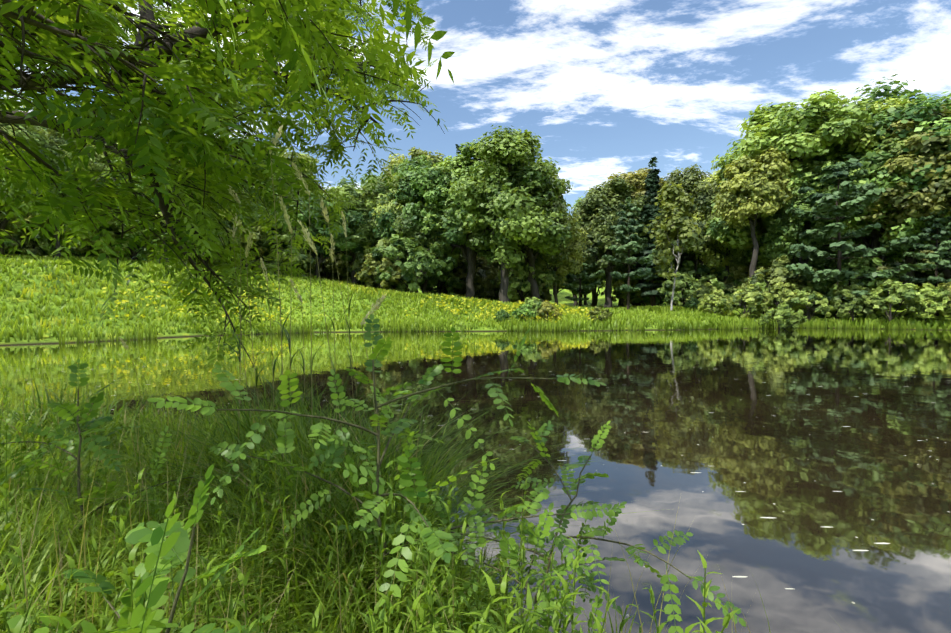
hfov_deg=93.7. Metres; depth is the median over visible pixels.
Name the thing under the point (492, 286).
shrub
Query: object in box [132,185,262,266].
shrub
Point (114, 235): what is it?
shrub
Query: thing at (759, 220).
tree
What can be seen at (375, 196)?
tree
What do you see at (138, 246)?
tree
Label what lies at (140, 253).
shrub
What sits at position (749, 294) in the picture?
shrub
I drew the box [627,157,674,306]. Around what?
spruce tree
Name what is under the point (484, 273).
shrub
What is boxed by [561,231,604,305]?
pine tree
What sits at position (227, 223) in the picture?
tree
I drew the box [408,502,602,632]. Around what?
locust sapling
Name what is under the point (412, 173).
tree
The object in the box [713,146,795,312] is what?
tall tree
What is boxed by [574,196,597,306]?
tree
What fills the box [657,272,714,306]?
shrub
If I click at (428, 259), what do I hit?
shrub
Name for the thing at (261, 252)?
shrub
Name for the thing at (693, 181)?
tree
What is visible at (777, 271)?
shrub
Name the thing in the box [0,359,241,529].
locust sapling
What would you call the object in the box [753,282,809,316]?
shrub
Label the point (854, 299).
shrub
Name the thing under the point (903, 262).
shrub
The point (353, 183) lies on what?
tree
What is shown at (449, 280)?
shrub
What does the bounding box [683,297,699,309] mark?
shrub
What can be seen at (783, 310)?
shrub
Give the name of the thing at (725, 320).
meadow grass
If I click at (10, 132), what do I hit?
tree
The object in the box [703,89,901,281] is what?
tree
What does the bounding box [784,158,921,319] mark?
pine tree
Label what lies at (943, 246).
pine tree
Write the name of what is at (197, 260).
shrub
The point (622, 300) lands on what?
tree
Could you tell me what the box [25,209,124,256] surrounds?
shrub
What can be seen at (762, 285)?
shrub
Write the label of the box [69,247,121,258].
shrub
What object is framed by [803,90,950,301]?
tree
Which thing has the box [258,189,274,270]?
tree
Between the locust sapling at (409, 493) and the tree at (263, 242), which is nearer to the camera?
the locust sapling at (409, 493)
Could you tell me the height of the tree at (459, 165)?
19.474 m
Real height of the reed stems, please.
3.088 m
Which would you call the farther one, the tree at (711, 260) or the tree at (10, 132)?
the tree at (711, 260)
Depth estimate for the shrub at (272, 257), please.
66.25 m
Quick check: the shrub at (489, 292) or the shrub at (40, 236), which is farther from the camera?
the shrub at (489, 292)
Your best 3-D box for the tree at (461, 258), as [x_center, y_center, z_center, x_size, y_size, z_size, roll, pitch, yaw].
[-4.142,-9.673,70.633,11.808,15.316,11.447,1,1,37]
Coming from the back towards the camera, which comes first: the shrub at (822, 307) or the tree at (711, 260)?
the tree at (711, 260)
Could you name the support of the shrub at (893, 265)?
on the ground at (52, 339)
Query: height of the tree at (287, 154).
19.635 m
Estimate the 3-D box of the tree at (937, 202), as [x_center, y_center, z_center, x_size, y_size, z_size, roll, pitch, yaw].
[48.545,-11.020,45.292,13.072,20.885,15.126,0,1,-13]
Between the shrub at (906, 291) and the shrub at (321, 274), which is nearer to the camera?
the shrub at (906, 291)
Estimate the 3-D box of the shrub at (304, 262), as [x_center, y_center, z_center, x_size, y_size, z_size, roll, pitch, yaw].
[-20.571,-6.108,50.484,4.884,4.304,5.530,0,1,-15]
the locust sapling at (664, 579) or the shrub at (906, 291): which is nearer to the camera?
the locust sapling at (664, 579)
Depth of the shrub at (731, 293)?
61.88 m
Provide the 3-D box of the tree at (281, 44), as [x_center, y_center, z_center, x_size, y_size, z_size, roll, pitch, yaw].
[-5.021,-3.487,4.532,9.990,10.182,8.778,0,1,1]
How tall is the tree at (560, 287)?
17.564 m
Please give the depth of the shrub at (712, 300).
47.96 m
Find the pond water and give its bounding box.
[0,328,950,632]
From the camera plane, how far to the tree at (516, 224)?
47.64 m
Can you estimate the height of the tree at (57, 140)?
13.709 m
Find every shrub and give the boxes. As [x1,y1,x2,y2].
[4,232,44,255]
[4,241,13,253]
[5,224,93,256]
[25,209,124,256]
[32,224,119,256]
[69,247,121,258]
[81,208,169,260]
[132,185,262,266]
[136,244,168,262]
[160,240,214,266]
[196,242,266,262]
[265,256,296,274]
[270,244,315,276]
[303,252,350,280]
[309,266,323,278]
[320,256,364,282]
[346,232,435,289]
[354,253,401,288]
[364,234,455,291]
[370,275,396,288]
[419,269,462,294]
[433,271,463,295]
[434,285,456,297]
[447,256,500,298]
[462,282,495,298]
[465,272,499,300]
[484,289,499,300]
[490,254,556,301]
[493,309,510,321]
[495,272,512,301]
[512,304,536,320]
[520,284,551,301]
[524,297,550,317]
[537,300,561,320]
[587,306,612,321]
[600,265,662,305]
[630,289,660,305]
[643,290,673,305]
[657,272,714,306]
[671,259,738,303]
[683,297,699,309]
[685,282,728,304]
[697,290,734,314]
[722,264,767,292]
[722,284,771,317]
[724,278,742,304]
[730,255,817,309]
[736,282,784,313]
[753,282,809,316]
[754,302,807,329]
[779,286,838,321]
[791,261,834,305]
[807,257,898,312]
[822,257,893,287]
[830,261,899,276]
[831,284,886,320]
[850,278,933,320]
[884,256,925,278]
[885,258,942,276]
[892,283,950,323]
[893,259,944,289]
[924,282,950,315]
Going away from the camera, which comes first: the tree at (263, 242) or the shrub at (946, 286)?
the shrub at (946, 286)
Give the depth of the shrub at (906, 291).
41.33 m
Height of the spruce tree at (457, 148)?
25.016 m
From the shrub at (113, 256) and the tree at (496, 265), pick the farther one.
the tree at (496, 265)
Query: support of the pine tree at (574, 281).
on the ground at (52, 339)
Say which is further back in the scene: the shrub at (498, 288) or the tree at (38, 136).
the shrub at (498, 288)
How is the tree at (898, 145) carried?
on the ground at (52, 339)
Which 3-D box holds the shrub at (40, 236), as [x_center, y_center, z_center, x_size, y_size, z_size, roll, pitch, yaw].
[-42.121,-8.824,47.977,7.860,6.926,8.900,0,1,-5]
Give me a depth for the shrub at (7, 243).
52.13 m
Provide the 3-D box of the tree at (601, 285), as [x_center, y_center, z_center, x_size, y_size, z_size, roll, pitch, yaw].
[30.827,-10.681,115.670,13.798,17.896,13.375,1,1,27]
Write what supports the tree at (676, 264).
on the ground at (52, 339)
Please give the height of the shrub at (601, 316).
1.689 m
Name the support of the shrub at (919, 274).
on the ground at (52, 339)
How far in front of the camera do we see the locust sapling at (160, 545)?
1.10 m
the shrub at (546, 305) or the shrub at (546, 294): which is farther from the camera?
the shrub at (546, 294)
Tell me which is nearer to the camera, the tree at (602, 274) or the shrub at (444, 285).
the shrub at (444, 285)
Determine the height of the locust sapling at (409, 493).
1.673 m
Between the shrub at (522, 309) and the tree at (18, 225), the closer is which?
the shrub at (522, 309)
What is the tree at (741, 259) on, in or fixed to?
on the ground at (52, 339)
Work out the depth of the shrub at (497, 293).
72.23 m
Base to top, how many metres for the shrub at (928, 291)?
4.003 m
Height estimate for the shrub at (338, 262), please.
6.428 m
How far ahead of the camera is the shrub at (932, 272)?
63.43 m
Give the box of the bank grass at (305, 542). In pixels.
[0,352,843,632]
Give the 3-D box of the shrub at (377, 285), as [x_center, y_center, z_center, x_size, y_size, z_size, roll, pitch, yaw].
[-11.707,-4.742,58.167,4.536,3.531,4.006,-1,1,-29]
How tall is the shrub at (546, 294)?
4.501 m
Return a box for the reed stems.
[128,153,399,515]
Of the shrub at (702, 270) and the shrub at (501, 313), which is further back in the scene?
the shrub at (702, 270)
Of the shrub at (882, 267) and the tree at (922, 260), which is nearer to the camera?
the shrub at (882, 267)
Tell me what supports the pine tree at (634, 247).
on the ground at (52, 339)
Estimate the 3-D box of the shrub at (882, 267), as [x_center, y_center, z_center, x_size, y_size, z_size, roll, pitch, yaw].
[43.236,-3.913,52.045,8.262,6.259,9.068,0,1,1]
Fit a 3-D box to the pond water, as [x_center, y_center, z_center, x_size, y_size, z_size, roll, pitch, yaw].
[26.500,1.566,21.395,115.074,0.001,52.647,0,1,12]
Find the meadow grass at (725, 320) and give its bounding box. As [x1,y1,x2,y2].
[0,254,950,343]
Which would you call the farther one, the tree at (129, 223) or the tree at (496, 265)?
the tree at (496, 265)
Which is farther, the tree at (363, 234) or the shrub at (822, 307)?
the tree at (363, 234)
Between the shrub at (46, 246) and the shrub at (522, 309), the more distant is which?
the shrub at (46, 246)
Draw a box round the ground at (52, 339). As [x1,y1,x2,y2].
[0,263,950,629]
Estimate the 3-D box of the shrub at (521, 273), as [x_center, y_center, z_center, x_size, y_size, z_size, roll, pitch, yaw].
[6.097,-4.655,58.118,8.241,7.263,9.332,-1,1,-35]
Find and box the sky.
[4,0,950,218]
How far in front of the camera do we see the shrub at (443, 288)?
75.30 m
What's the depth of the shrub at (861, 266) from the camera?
45.75 m
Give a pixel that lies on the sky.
(607, 87)
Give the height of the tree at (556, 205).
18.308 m
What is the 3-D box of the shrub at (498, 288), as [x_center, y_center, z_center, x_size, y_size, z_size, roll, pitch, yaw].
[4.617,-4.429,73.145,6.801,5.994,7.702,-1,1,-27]
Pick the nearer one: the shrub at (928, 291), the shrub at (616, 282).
the shrub at (928, 291)
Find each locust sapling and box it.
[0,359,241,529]
[6,463,278,632]
[147,314,620,620]
[371,421,745,632]
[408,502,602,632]
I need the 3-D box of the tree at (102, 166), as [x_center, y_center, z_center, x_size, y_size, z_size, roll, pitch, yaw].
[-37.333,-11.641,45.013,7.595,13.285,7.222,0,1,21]
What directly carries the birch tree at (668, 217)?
on the ground at (52, 339)
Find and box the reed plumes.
[118,125,385,349]
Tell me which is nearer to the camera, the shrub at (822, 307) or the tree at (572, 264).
the shrub at (822, 307)
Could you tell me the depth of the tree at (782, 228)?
49.99 m
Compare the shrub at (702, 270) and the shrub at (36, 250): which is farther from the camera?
the shrub at (702, 270)
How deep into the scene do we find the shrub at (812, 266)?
56.92 m
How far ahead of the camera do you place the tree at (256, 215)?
48.38 m
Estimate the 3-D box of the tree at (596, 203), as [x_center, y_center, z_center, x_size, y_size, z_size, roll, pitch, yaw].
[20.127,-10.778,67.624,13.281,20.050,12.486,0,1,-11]
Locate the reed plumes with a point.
(312, 245)
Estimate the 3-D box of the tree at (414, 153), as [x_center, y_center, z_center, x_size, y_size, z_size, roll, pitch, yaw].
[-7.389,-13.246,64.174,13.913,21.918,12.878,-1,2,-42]
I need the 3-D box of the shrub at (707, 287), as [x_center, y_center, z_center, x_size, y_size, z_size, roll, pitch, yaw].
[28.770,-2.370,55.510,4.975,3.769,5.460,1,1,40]
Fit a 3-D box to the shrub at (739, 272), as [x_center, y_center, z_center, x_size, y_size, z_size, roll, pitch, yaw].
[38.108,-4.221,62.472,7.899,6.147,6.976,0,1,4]
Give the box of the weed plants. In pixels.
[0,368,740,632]
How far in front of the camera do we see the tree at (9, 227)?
45.10 m
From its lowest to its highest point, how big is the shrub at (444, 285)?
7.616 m
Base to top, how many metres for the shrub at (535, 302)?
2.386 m
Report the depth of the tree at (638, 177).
68.42 m
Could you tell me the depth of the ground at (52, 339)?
34.34 m
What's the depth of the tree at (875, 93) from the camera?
51.75 m
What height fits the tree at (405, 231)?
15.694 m
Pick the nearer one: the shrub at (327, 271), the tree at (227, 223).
the tree at (227, 223)
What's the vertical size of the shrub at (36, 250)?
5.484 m
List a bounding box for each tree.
[0,0,454,384]
[0,97,69,222]
[0,110,120,257]
[0,123,18,208]
[0,126,39,254]
[9,126,43,248]
[73,143,125,257]
[102,151,212,262]
[124,245,140,259]
[212,177,251,261]
[218,133,283,266]
[251,188,308,274]
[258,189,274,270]
[264,145,329,269]
[271,191,370,277]
[314,184,378,284]
[334,172,379,193]
[344,173,392,252]
[364,154,473,293]
[367,173,449,292]
[380,147,450,292]
[419,142,522,298]
[442,253,479,271]
[448,125,573,302]
[450,144,473,296]
[466,251,492,265]
[489,164,583,298]
[489,256,511,271]
[533,218,587,304]
[545,217,604,305]
[546,266,571,294]
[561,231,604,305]
[565,223,596,305]
[568,177,650,307]
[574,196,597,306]
[586,275,605,305]
[591,168,667,305]
[602,197,662,308]
[612,285,624,306]
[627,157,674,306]
[646,182,705,309]
[657,164,725,298]
[667,216,696,306]
[688,169,749,284]
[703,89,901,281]
[704,142,817,267]
[711,242,767,269]
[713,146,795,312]
[724,74,944,304]
[760,173,855,310]
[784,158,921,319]
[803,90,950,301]
[829,98,937,266]
[834,219,904,266]
[857,103,950,307]
[900,209,950,315]
[914,243,933,284]
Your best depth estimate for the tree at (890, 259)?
55.00 m
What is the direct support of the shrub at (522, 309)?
on the ground at (52, 339)
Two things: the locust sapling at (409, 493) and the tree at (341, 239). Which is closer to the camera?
the locust sapling at (409, 493)
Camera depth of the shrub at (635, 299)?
71.99 m
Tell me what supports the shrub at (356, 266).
on the ground at (52, 339)
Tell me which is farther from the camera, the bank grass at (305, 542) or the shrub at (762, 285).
the shrub at (762, 285)
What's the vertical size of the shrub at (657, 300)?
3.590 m
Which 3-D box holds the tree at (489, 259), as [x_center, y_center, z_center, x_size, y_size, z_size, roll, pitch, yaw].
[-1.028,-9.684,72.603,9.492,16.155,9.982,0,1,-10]
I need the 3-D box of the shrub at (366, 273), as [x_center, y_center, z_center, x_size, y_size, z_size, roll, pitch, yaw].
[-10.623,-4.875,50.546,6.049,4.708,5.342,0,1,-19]

